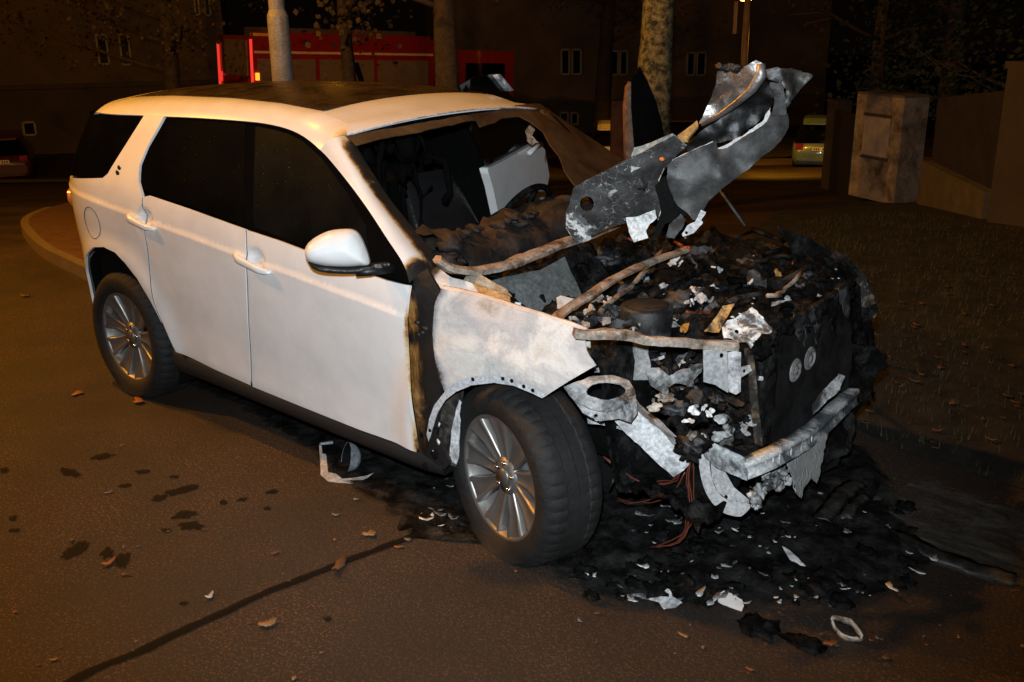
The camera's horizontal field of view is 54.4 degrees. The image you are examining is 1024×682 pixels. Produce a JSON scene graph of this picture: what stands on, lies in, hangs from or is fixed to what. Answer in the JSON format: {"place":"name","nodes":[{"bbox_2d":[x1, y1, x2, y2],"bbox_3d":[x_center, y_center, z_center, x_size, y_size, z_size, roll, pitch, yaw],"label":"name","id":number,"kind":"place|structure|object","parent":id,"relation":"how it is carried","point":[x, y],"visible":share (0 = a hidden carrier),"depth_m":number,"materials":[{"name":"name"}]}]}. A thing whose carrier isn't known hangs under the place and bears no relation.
{"place":"outdoors","nodes":[
{"label":"outdoors","id":0,"kind":"place"},
{"bbox_2d":[0,179,69,182],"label":"pavement","id":1,"kind":"structure","parent":0,"point":[30,180],"depth_m":27.38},
{"bbox_2d":[30,202,83,259],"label":"paved island","id":2,"kind":"structure","parent":0,"point":[55,226],"depth_m":10.31,"materials":[{"name":"brick"}]},
{"bbox_2d":[0,53,1023,681],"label":"ground","id":3,"kind":"structure","parent":0,"point":[394,611],"depth_m":3.80,"materials":[{"name":"asphalt"}]},
{"bbox_2d":[0,130,36,178],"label":"parked car","id":4,"kind":"object","parent":3,"relation":"on","point":[17,157],"visible":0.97,"depth_m":30.45,"materials":[{"name":"red metal"}]},
{"bbox_2d":[20,207,87,280],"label":"kerb","id":5,"kind":"structure","parent":3,"relation":"on","point":[40,245],"depth_m":8.73,"materials":[{"name":"concrete"}]},
{"bbox_2d":[101,557,114,564],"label":"dry leaf","id":6,"kind":"object","parent":3,"relation":"on","point":[109,561],"visible":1,"depth_m":3.86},
{"bbox_2d":[0,0,229,154],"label":"apartment house","id":7,"kind":"structure","parent":3,"relation":"on","point":[50,106],"depth_m":37.86,"materials":[{"name":"brick"}]},
{"bbox_2d":[21,121,37,135],"bbox_3d":[-18.375,-8.098,37.957,0.483,0.544,0.120,-5,19,-12],"label":"window","id":8,"kind":"structure","parent":7,"relation":"in","point":[29,128],"depth_m":37.95,"materials":[{"name":"black glass"}]},
{"bbox_2d":[95,34,110,64],"bbox_3d":[-15.489,-11.038,37.713,0.418,1.137,0.120,-5,19,-12],"label":"window","id":9,"kind":"structure","parent":7,"relation":"in","point":[105,60],"depth_m":37.72,"materials":[{"name":"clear glass"}]},
{"bbox_2d":[118,34,132,65],"bbox_3d":[-14.707,-11.082,37.895,0.392,1.161,0.120,-5,19,-12],"label":"window","id":10,"kind":"structure","parent":7,"relation":"in","point":[126,48],"depth_m":37.87,"materials":[{"name":"black glass"}]},
{"bbox_2d":[193,0,200,15],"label":"window","id":11,"kind":"structure","parent":7,"relation":"in","point":[197,10],"depth_m":38.00,"materials":[{"name":"black glass"}]},
{"bbox_2d":[203,0,211,15],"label":"window","id":12,"kind":"structure","parent":7,"relation":"in","point":[208,12],"depth_m":38.10,"materials":[{"name":"black glass"}]},
{"bbox_2d":[133,397,143,402],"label":"dry leaf","id":13,"kind":"object","parent":3,"relation":"on","point":[138,399],"visible":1,"depth_m":5.48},
{"bbox_2d":[0,0,303,89],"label":"tree","id":14,"kind":"object","parent":3,"relation":"on","point":[167,40],"visible":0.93,"depth_m":23.55,"materials":[{"name":"brown plant"}]},
{"bbox_2d":[0,452,331,620],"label":"wet stains","id":15,"kind":"object","parent":3,"relation":"on","point":[80,547],"visible":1,"depth_m":4.22,"materials":[{"name":"liquid"}]},
{"bbox_2d":[205,590,213,597],"bbox_3d":[-1.100,0.924,3.632,0.023,0.016,0.048,5,19,17],"label":"plastic chip","id":16,"kind":"object","parent":3,"relation":"on","point":[210,595],"visible":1,"depth_m":3.63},
{"bbox_2d":[62,532,415,681],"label":"tar seam","id":17,"kind":"object","parent":3,"relation":"on","point":[142,649],"visible":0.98,"depth_m":3.52,"materials":[{"name":"asphalt"}]},
{"bbox_2d":[331,555,345,569],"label":"dry leaf","id":18,"kind":"object","parent":17,"relation":"on","point":[340,563],"visible":1,"depth_m":3.83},
{"bbox_2d":[258,617,276,626],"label":"dry leaf","id":19,"kind":"object","parent":3,"relation":"on","point":[269,622],"visible":1,"depth_m":3.46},
{"bbox_2d":[267,0,293,80],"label":"street lamp","id":20,"kind":"object","parent":3,"relation":"on","point":[279,43],"visible":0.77,"depth_m":9.75,"materials":[{"name":"grey"}]},
{"bbox_2d":[216,27,513,96],"bbox_3d":[-3.918,-7.120,28.642,8.290,3.781,2.520,-13,22,-33],"label":"fire engine","id":21,"kind":"object","parent":3,"relation":"on","point":[249,53],"visible":0.32,"depth_m":26.88,"materials":[{"name":"metal"}]},
{"bbox_2d":[362,529,376,535],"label":"dry leaf","id":22,"kind":"object","parent":3,"relation":"on","point":[371,532],"visible":1,"depth_m":4.05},
{"bbox_2d":[293,0,458,88],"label":"tree","id":23,"kind":"object","parent":3,"relation":"on","point":[445,52],"visible":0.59,"depth_m":14.64,"materials":[{"name":"brown plant"}]},
{"bbox_2d":[293,0,497,80],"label":"tree","id":24,"kind":"object","parent":3,"relation":"on","point":[347,17],"visible":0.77,"depth_m":16.89,"materials":[{"name":"brown plant"}]},
{"bbox_2d":[397,514,480,543],"bbox_3d":[-0.271,0.772,4.077,0.430,0.031,0.168,3,19,12],"label":"black plastic lump","id":25,"kind":"object","parent":3,"relation":"on","point":[466,535],"visible":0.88,"depth_m":4.06,"materials":[{"name":"plastic"}]},
{"bbox_2d":[67,60,887,567],"bbox_3d":[-0.245,-0.611,5.402,4.531,1.846,3.195,14,24,38],"label":"burnt car","id":26,"kind":"object","parent":3,"relation":"on","point":[337,258],"visible":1,"depth_m":4.18,"materials":[{"name":"white paint"}]},
{"bbox_2d":[190,378,929,607],"bbox_3d":[-0.063,0.397,5.099,4.400,0.066,2.250,14,24,38],"label":"char rubble","id":27,"kind":"object","parent":3,"relation":"on","point":[610,548],"visible":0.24,"depth_m":3.99,"materials":[{"name":"black"}]},
{"bbox_2d":[319,441,372,483],"bbox_3d":[-0.803,0.548,4.618,0.366,0.142,0.205,29,34,56],"label":"metal fragment","id":28,"kind":"object","parent":27,"relation":"on","point":[351,453],"visible":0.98,"depth_m":4.59,"materials":[{"name":"metal"}]},
{"bbox_2d":[432,509,446,515],"bbox_3d":[-0.303,0.721,4.188,0.030,0.016,0.083,-17,24,-40],"label":"ash flake","id":29,"kind":"object","parent":27,"relation":"on","point":[439,513],"visible":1,"depth_m":4.19,"materials":[{"name":"grey"}]},
{"bbox_2d":[583,588,599,600],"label":"char clump","id":30,"kind":"object","parent":27,"relation":"on","point":[590,594],"visible":1,"depth_m":3.56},
{"bbox_2d":[605,578,619,589],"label":"char clump","id":31,"kind":"object","parent":27,"relation":"on","point":[611,584],"visible":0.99,"depth_m":3.63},
{"bbox_2d":[616,592,626,599],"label":"char clump","id":32,"kind":"object","parent":27,"relation":"on","point":[618,594],"visible":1,"depth_m":3.56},
{"bbox_2d":[616,493,635,501],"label":"char clump","id":33,"kind":"object","parent":27,"relation":"on","point":[627,497],"visible":0.83,"depth_m":4.26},
{"bbox_2d":[625,561,635,567],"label":"char clump","id":34,"kind":"object","parent":27,"relation":"on","point":[630,564],"visible":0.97,"depth_m":3.77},
{"bbox_2d":[627,594,637,601],"bbox_3d":[0.422,0.914,3.530,0.031,0.011,0.055,-11,21,-28],"label":"ash flake","id":35,"kind":"object","parent":27,"relation":"on","point":[630,597],"visible":1,"depth_m":3.54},
{"bbox_2d":[624,575,644,593],"bbox_3d":[0.455,0.886,3.632,0.089,0.051,0.109,-14,23,-35],"label":"char clump","id":36,"kind":"object","parent":27,"relation":"on","point":[633,583],"visible":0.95,"depth_m":3.61,"materials":[{"name":"black"}]},
{"bbox_2d":[631,492,643,497],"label":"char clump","id":37,"kind":"object","parent":27,"relation":"on","point":[641,494],"visible":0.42,"depth_m":4.30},
{"bbox_2d":[635,508,646,515],"bbox_3d":[0.533,0.713,4.123,0.061,0.016,0.029,14,24,38],"label":"ash flake","id":38,"kind":"object","parent":27,"relation":"on","point":[637,511],"visible":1,"depth_m":4.13,"materials":[{"name":"grey"}]},
{"bbox_2d":[637,563,648,568],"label":"ash flake","id":39,"kind":"object","parent":27,"relation":"on","point":[645,566],"visible":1,"depth_m":3.74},
{"bbox_2d":[637,555,662,570],"bbox_3d":[0.522,0.839,3.763,0.102,0.057,0.075,14,24,38],"label":"char clump","id":40,"kind":"object","parent":27,"relation":"on","point":[654,566],"visible":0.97,"depth_m":3.75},
{"bbox_2d":[643,581,668,597],"bbox_3d":[0.517,0.899,3.585,0.101,0.053,0.089,0,18,2],"label":"char clump","id":41,"kind":"object","parent":27,"relation":"on","point":[656,589],"visible":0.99,"depth_m":3.57,"materials":[{"name":"black"}]},
{"bbox_2d":[632,588,681,608],"bbox_3d":[0.520,0.913,3.567,0.172,0.040,0.082,14,24,38],"label":"melted scrap","id":42,"kind":"object","parent":27,"relation":"on","point":[669,601],"visible":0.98,"depth_m":3.55,"materials":[{"name":"metal"}]},
{"bbox_2d":[648,528,670,541],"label":"char clump","id":43,"kind":"object","parent":27,"relation":"on","point":[662,534],"visible":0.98,"depth_m":3.95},
{"bbox_2d":[654,547,672,555],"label":"char clump","id":44,"kind":"object","parent":27,"relation":"on","point":[665,551],"visible":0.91,"depth_m":3.84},
{"bbox_2d":[654,569,679,586],"bbox_3d":[0.579,0.876,3.665,0.125,0.052,0.090,14,24,38],"label":"char clump","id":45,"kind":"object","parent":27,"relation":"on","point":[665,576],"visible":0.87,"depth_m":3.66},
{"bbox_2d":[665,580,676,590],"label":"char clump","id":46,"kind":"object","parent":27,"relation":"on","point":[669,584],"visible":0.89,"depth_m":3.62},
{"bbox_2d":[671,516,681,523],"bbox_3d":[0.672,0.731,4.064,0.044,0.014,0.093,7,20,22],"label":"ash flake","id":47,"kind":"object","parent":27,"relation":"on","point":[676,520],"visible":1,"depth_m":4.07,"materials":[{"name":"grey"}]},
{"bbox_2d":[673,574,695,586],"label":"char clump","id":48,"kind":"object","parent":27,"relation":"on","point":[685,579],"visible":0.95,"depth_m":3.63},
{"bbox_2d":[679,539,702,554],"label":"char clump","id":49,"kind":"object","parent":27,"relation":"on","point":[692,545],"visible":0.83,"depth_m":3.86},
{"bbox_2d":[688,527,709,537],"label":"char clump","id":50,"kind":"object","parent":27,"relation":"on","point":[702,532],"visible":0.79,"depth_m":3.97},
{"bbox_2d":[696,586,705,596],"bbox_3d":[0.672,0.895,3.566,0.026,0.017,0.093,7,20,21],"label":"ash flake","id":51,"kind":"object","parent":27,"relation":"on","point":[699,592],"visible":1,"depth_m":3.57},
{"bbox_2d":[707,599,714,604],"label":"ash flake","id":52,"kind":"object","parent":27,"relation":"on","point":[710,601],"visible":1,"depth_m":3.51,"materials":[{"name":"grey"}]},
{"bbox_2d":[712,587,729,600],"bbox_3d":[0.740,0.905,3.540,0.039,0.013,0.109,10,21,30],"label":"ash flake","id":53,"kind":"object","parent":27,"relation":"on","point":[716,596],"visible":1,"depth_m":3.55,"materials":[{"name":"grey"}]},
{"bbox_2d":[721,559,737,566],"bbox_3d":[0.818,0.834,3.745,0.044,0.016,0.098,14,24,38],"label":"ash flake","id":54,"kind":"object","parent":27,"relation":"on","point":[734,561],"visible":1,"depth_m":3.74,"materials":[{"name":"grey"}]},
{"bbox_2d":[718,591,743,611],"bbox_3d":[0.777,0.923,3.538,0.096,0.036,0.056,8,20,25],"label":"paint chip","id":55,"kind":"object","parent":27,"relation":"on","point":[729,600],"visible":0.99,"depth_m":3.53,"materials":[{"name":"paint"}]},
{"bbox_2d":[730,512,752,519],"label":"char clump","id":56,"kind":"object","parent":27,"relation":"on","point":[746,515],"visible":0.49,"depth_m":4.09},
{"bbox_2d":[731,525,757,537],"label":"char clump","id":57,"kind":"object","parent":27,"relation":"on","point":[743,530],"visible":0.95,"depth_m":3.97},
{"bbox_2d":[761,574,774,581],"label":"char clump","id":58,"kind":"object","parent":27,"relation":"on","point":[769,577],"visible":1,"depth_m":3.66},
{"bbox_2d":[782,546,804,565],"bbox_3d":[1.063,0.819,3.783,0.031,0.023,0.130,-8,20,-21],"label":"metal strip","id":59,"kind":"object","parent":27,"relation":"on","point":[792,556],"visible":1,"depth_m":3.78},
{"bbox_2d":[791,599,799,605],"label":"char clump","id":60,"kind":"object","parent":27,"relation":"on","point":[796,602],"visible":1,"depth_m":3.52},
{"bbox_2d":[811,479,866,522],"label":"melted trim","id":61,"kind":"structure","parent":27,"relation":"on","point":[836,500],"depth_m":4.15,"materials":[{"name":"plastic"}]},
{"bbox_2d":[829,591,855,609],"bbox_3d":[1.162,0.920,3.508,0.091,0.040,0.076,14,24,38],"label":"char clump","id":62,"kind":"object","parent":27,"relation":"on","point":[838,600],"visible":1,"depth_m":3.51,"materials":[{"name":"black"}]},
{"bbox_2d":[843,526,851,532],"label":"ash flake","id":63,"kind":"object","parent":27,"relation":"on","point":[846,530],"visible":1,"depth_m":3.97,"materials":[{"name":"grey"}]},
{"bbox_2d":[838,494,869,518],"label":"melted trim","id":64,"kind":"structure","parent":27,"relation":"on","point":[850,508],"depth_m":4.13,"materials":[{"name":"plastic"}]},
{"bbox_2d":[855,542,876,554],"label":"char clump","id":65,"kind":"object","parent":27,"relation":"on","point":[861,548],"visible":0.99,"depth_m":3.84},
{"bbox_2d":[876,579,887,588],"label":"char clump","id":66,"kind":"object","parent":27,"relation":"on","point":[881,582],"visible":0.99,"depth_m":3.62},
{"bbox_2d":[873,485,898,507],"bbox_3d":[1.593,0.662,4.229,0.101,0.044,0.105,14,24,38],"label":"melted plate","id":67,"kind":"object","parent":27,"relation":"on","point":[887,494],"visible":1,"depth_m":4.23,"materials":[{"name":"plastic"}]},
{"bbox_2d":[885,581,897,590],"bbox_3d":[1.362,0.885,3.578,0.031,0.011,0.061,-7,19,-18],"label":"ash flake","id":68,"kind":"object","parent":27,"relation":"on","point":[889,584],"visible":1,"depth_m":3.59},
{"bbox_2d":[893,509,904,514],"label":"char clump","id":69,"kind":"object","parent":27,"relation":"on","point":[899,512],"visible":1,"depth_m":4.13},
{"bbox_2d":[898,585,907,589],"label":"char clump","id":70,"kind":"object","parent":27,"relation":"on","point":[902,587],"visible":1,"depth_m":3.60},
{"bbox_2d":[908,525,917,531],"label":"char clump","id":71,"kind":"object","parent":27,"relation":"on","point":[911,528],"visible":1,"depth_m":4.00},
{"bbox_2d":[882,519,1016,586],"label":"melted trim","id":72,"kind":"structure","parent":27,"relation":"on","point":[961,564],"depth_m":3.75,"materials":[{"name":"plastic"}]},
{"bbox_2d":[568,562,597,580],"bbox_3d":[0.274,0.864,3.720,0.104,0.055,0.097,14,24,38],"label":"char clump","id":73,"kind":"object","parent":3,"relation":"on","point":[585,569],"visible":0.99,"depth_m":3.71,"materials":[{"name":"black"}]},
{"bbox_2d":[591,120,609,149],"bbox_3d":[3.439,-6.526,32.888,1.760,1.520,4.140,1,18,5],"label":"parked car","id":74,"kind":"object","parent":3,"relation":"on","point":[601,134],"visible":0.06,"depth_m":31.19,"materials":[{"name":"black metal"}]},
{"bbox_2d":[535,0,695,130],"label":"tree","id":75,"kind":"object","parent":3,"relation":"on","point":[608,24],"visible":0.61,"depth_m":36.06,"materials":[{"name":"brown plant"}]},
{"bbox_2d":[426,0,831,133],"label":"apartment house","id":76,"kind":"structure","parent":3,"relation":"on","point":[555,63],"depth_m":42.22,"materials":[{"name":"brick"}]},
{"bbox_2d":[559,112,568,122],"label":"window","id":77,"kind":"structure","parent":76,"relation":"in","point":[564,115],"depth_m":42.34,"materials":[{"name":"black glass"}]},
{"bbox_2d":[560,49,569,74],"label":"window","id":78,"kind":"structure","parent":76,"relation":"in","point":[564,53],"depth_m":41.65,"materials":[{"name":"black glass"}]},
{"bbox_2d":[570,112,578,124],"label":"window","id":79,"kind":"structure","parent":76,"relation":"in","point":[574,116],"depth_m":42.45,"materials":[{"name":"black glass"}]},
{"bbox_2d":[571,49,581,74],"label":"window","id":80,"kind":"structure","parent":76,"relation":"in","point":[576,54],"depth_m":41.73,"materials":[{"name":"black glass"}]},
{"bbox_2d":[612,50,618,75],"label":"window","id":81,"kind":"structure","parent":76,"relation":"in","point":[615,56],"depth_m":42.03,"materials":[{"name":"black glass"}]},
{"bbox_2d":[619,50,627,75],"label":"window","id":82,"kind":"structure","parent":76,"relation":"in","point":[623,54],"depth_m":42.09,"materials":[{"name":"black glass"}]},
{"bbox_2d":[685,52,695,75],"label":"window","id":83,"kind":"structure","parent":76,"relation":"in","point":[690,56],"depth_m":42.63,"materials":[{"name":"black glass"}]},
{"bbox_2d":[695,52,706,75],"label":"window","id":84,"kind":"structure","parent":76,"relation":"in","point":[701,57],"depth_m":42.72,"materials":[{"name":"black glass"}]},
{"bbox_2d":[638,0,673,136],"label":"tree","id":85,"kind":"object","parent":3,"relation":"on","point":[655,60],"visible":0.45,"depth_m":11.67,"materials":[{"name":"brown plant"}]},
{"bbox_2d":[670,113,702,154],"bbox_3d":[5.914,-7.438,35.744,1.760,1.480,4.140,1,18,5],"label":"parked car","id":86,"kind":"object","parent":3,"relation":"on","point":[680,123],"visible":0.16,"depth_m":34.00,"materials":[{"name":"black metal"}]},
{"bbox_2d":[682,550,697,559],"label":"char clump","id":87,"kind":"object","parent":3,"relation":"on","point":[686,554],"visible":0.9,"depth_m":3.81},
{"bbox_2d":[725,581,745,592],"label":"char clump","id":88,"kind":"object","parent":3,"relation":"on","point":[738,586],"visible":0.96,"depth_m":3.60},
{"bbox_2d":[733,0,750,137],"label":"street lamp","id":89,"kind":"object","parent":3,"relation":"on","point":[745,32],"visible":0.53,"depth_m":25.92,"materials":[{"name":"orange"}]},
{"bbox_2d":[736,612,780,643],"bbox_3d":[0.842,0.971,3.395,0.151,0.072,0.124,14,24,38],"label":"char lump","id":90,"kind":"object","parent":3,"relation":"on","point":[754,625],"visible":1,"depth_m":3.37,"materials":[{"name":"black"}]},
{"bbox_2d":[762,531,778,540],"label":"char clump","id":91,"kind":"object","parent":3,"relation":"on","point":[773,535],"visible":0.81,"depth_m":3.92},
{"bbox_2d":[771,525,791,537],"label":"char clump","id":92,"kind":"object","parent":3,"relation":"on","point":[780,530],"visible":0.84,"depth_m":3.97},
{"bbox_2d":[781,569,810,581],"bbox_3d":[1.049,0.874,3.653,0.125,0.045,0.077,14,24,38],"label":"char clump","id":93,"kind":"object","parent":3,"relation":"on","point":[799,577],"visible":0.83,"depth_m":3.65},
{"bbox_2d":[777,632,827,655],"bbox_3d":[0.966,1.002,3.321,0.161,0.048,0.089,14,24,38],"label":"char lump","id":94,"kind":"object","parent":3,"relation":"on","point":[814,646],"visible":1,"depth_m":3.30,"materials":[{"name":"black"}]},
{"bbox_2d":[799,584,825,602],"bbox_3d":[1.068,0.905,3.567,0.070,0.045,0.100,-11,21,-29],"label":"char clump","id":95,"kind":"object","parent":3,"relation":"on","point":[809,591],"visible":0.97,"depth_m":3.55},
{"bbox_2d":[808,566,844,587],"bbox_3d":[1.162,0.878,3.663,0.159,0.076,0.144,-1,18,0],"label":"char lump","id":96,"kind":"object","parent":3,"relation":"on","point":[826,578],"visible":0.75,"depth_m":3.63,"materials":[{"name":"black"}]},
{"bbox_2d":[823,638,836,645],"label":"dry leaf","id":97,"kind":"object","parent":3,"relation":"on","point":[833,641],"visible":1,"depth_m":3.31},
{"bbox_2d":[821,98,852,189],"bbox_3d":[5.492,-3.319,16.875,0.250,1.500,0.417,-3,18,-6],"label":"gate post","id":98,"kind":"object","parent":3,"relation":"on","point":[841,104],"visible":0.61,"depth_m":16.83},
{"bbox_2d":[830,615,862,642],"bbox_3d":[1.132,0.962,3.351,0.063,0.078,0.124,-9,20,-24],"label":"burnt ring","id":99,"kind":"object","parent":3,"relation":"on","point":[843,631],"visible":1,"depth_m":3.35,"materials":[{"name":"metal"}]},
{"bbox_2d":[754,0,1003,89],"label":"tree","id":100,"kind":"object","parent":3,"relation":"on","point":[874,42],"visible":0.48,"depth_m":20.02,"materials":[{"name":"brown plant"}]},
{"bbox_2d":[751,199,1023,488],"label":"grass verge","id":101,"kind":"object","parent":3,"relation":"on","point":[984,453],"depth_m":6.52,"materials":[{"name":"plant"}]},
{"bbox_2d":[848,90,929,202],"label":"gate pillar","id":102,"kind":"structure","parent":3,"relation":"on","point":[888,142],"depth_m":13.42,"materials":[{"name":"paint"}]},
{"bbox_2d":[793,0,1023,143],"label":"tree","id":103,"kind":"object","parent":3,"relation":"on","point":[956,10],"visible":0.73,"depth_m":17.23,"materials":[{"name":"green plant"}]},
{"bbox_2d":[816,0,1023,116],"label":"tree","id":104,"kind":"object","parent":3,"relation":"on","point":[982,75],"visible":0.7,"depth_m":14.77,"materials":[{"name":"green plant"}]},
{"bbox_2d":[917,161,990,218],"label":"wall","id":105,"kind":"structure","parent":3,"relation":"on","point":[942,187],"depth_m":11.91,"materials":[{"name":"concrete"}]},
{"bbox_2d":[931,90,1004,188],"bbox_3d":[5.394,-2.371,11.774,0.070,1.323,2.360,1,18,5],"label":"slat fence","id":106,"kind":"object","parent":105,"relation":"on","point":[966,133],"visible":0.67,"depth_m":11.64,"materials":[{"name":"wood"}]},
{"bbox_2d":[888,484,1023,582],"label":"powder residue","id":107,"kind":"object","parent":3,"relation":"on","point":[983,521],"visible":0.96,"depth_m":3.98},
{"bbox_2d":[895,499,916,512],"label":"char clump","id":108,"kind":"object","parent":107,"relation":"on","point":[907,506],"visible":0.98,"depth_m":4.17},
{"bbox_2d":[987,61,1023,226],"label":"wall pillar","id":109,"kind":"structure","parent":3,"relation":"on","point":[1006,203],"depth_m":10.14,"materials":[{"name":"concrete"}]},
{"bbox_2d":[610,100,623,159],"bbox_3d":[2.347,-4.416,22.020,0.331,1.750,0.300,-1,18,0],"label":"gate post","id":110,"kind":"object","parent":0,"point":[616,133],"visible":0.46,"depth_m":21.80,"materials":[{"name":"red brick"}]},
{"bbox_2d":[227,0,1023,54],"label":"sky","id":111,"kind":"structure","parent":0,"point":[241,16],"materials":[{"name":"black"}]},
{"bbox_2d":[675,138,933,157],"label":"lawn","id":112,"kind":"structure","parent":0,"point":[782,147],"depth_m":36.63,"materials":[{"name":"green plant"}]},
{"bbox_2d":[829,110,855,194],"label":"garden gate","id":113,"kind":"structure","parent":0,"point":[842,148],"depth_m":15.53,"materials":[{"name":"wood"}]},
{"bbox_2d":[753,156,931,164],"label":"pavement","id":114,"kind":"structure","parent":0,"point":[781,161],"depth_m":33.59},
{"bbox_2d":[792,115,826,166],"bbox_3d":[10.188,-6.631,32.782,1.760,1.600,4.140,5,19,16],"label":"parked car","id":115,"kind":"object","parent":114,"relation":"on","point":[808,147],"visible":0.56,"depth_m":31.16,"materials":[{"name":"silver metal"}]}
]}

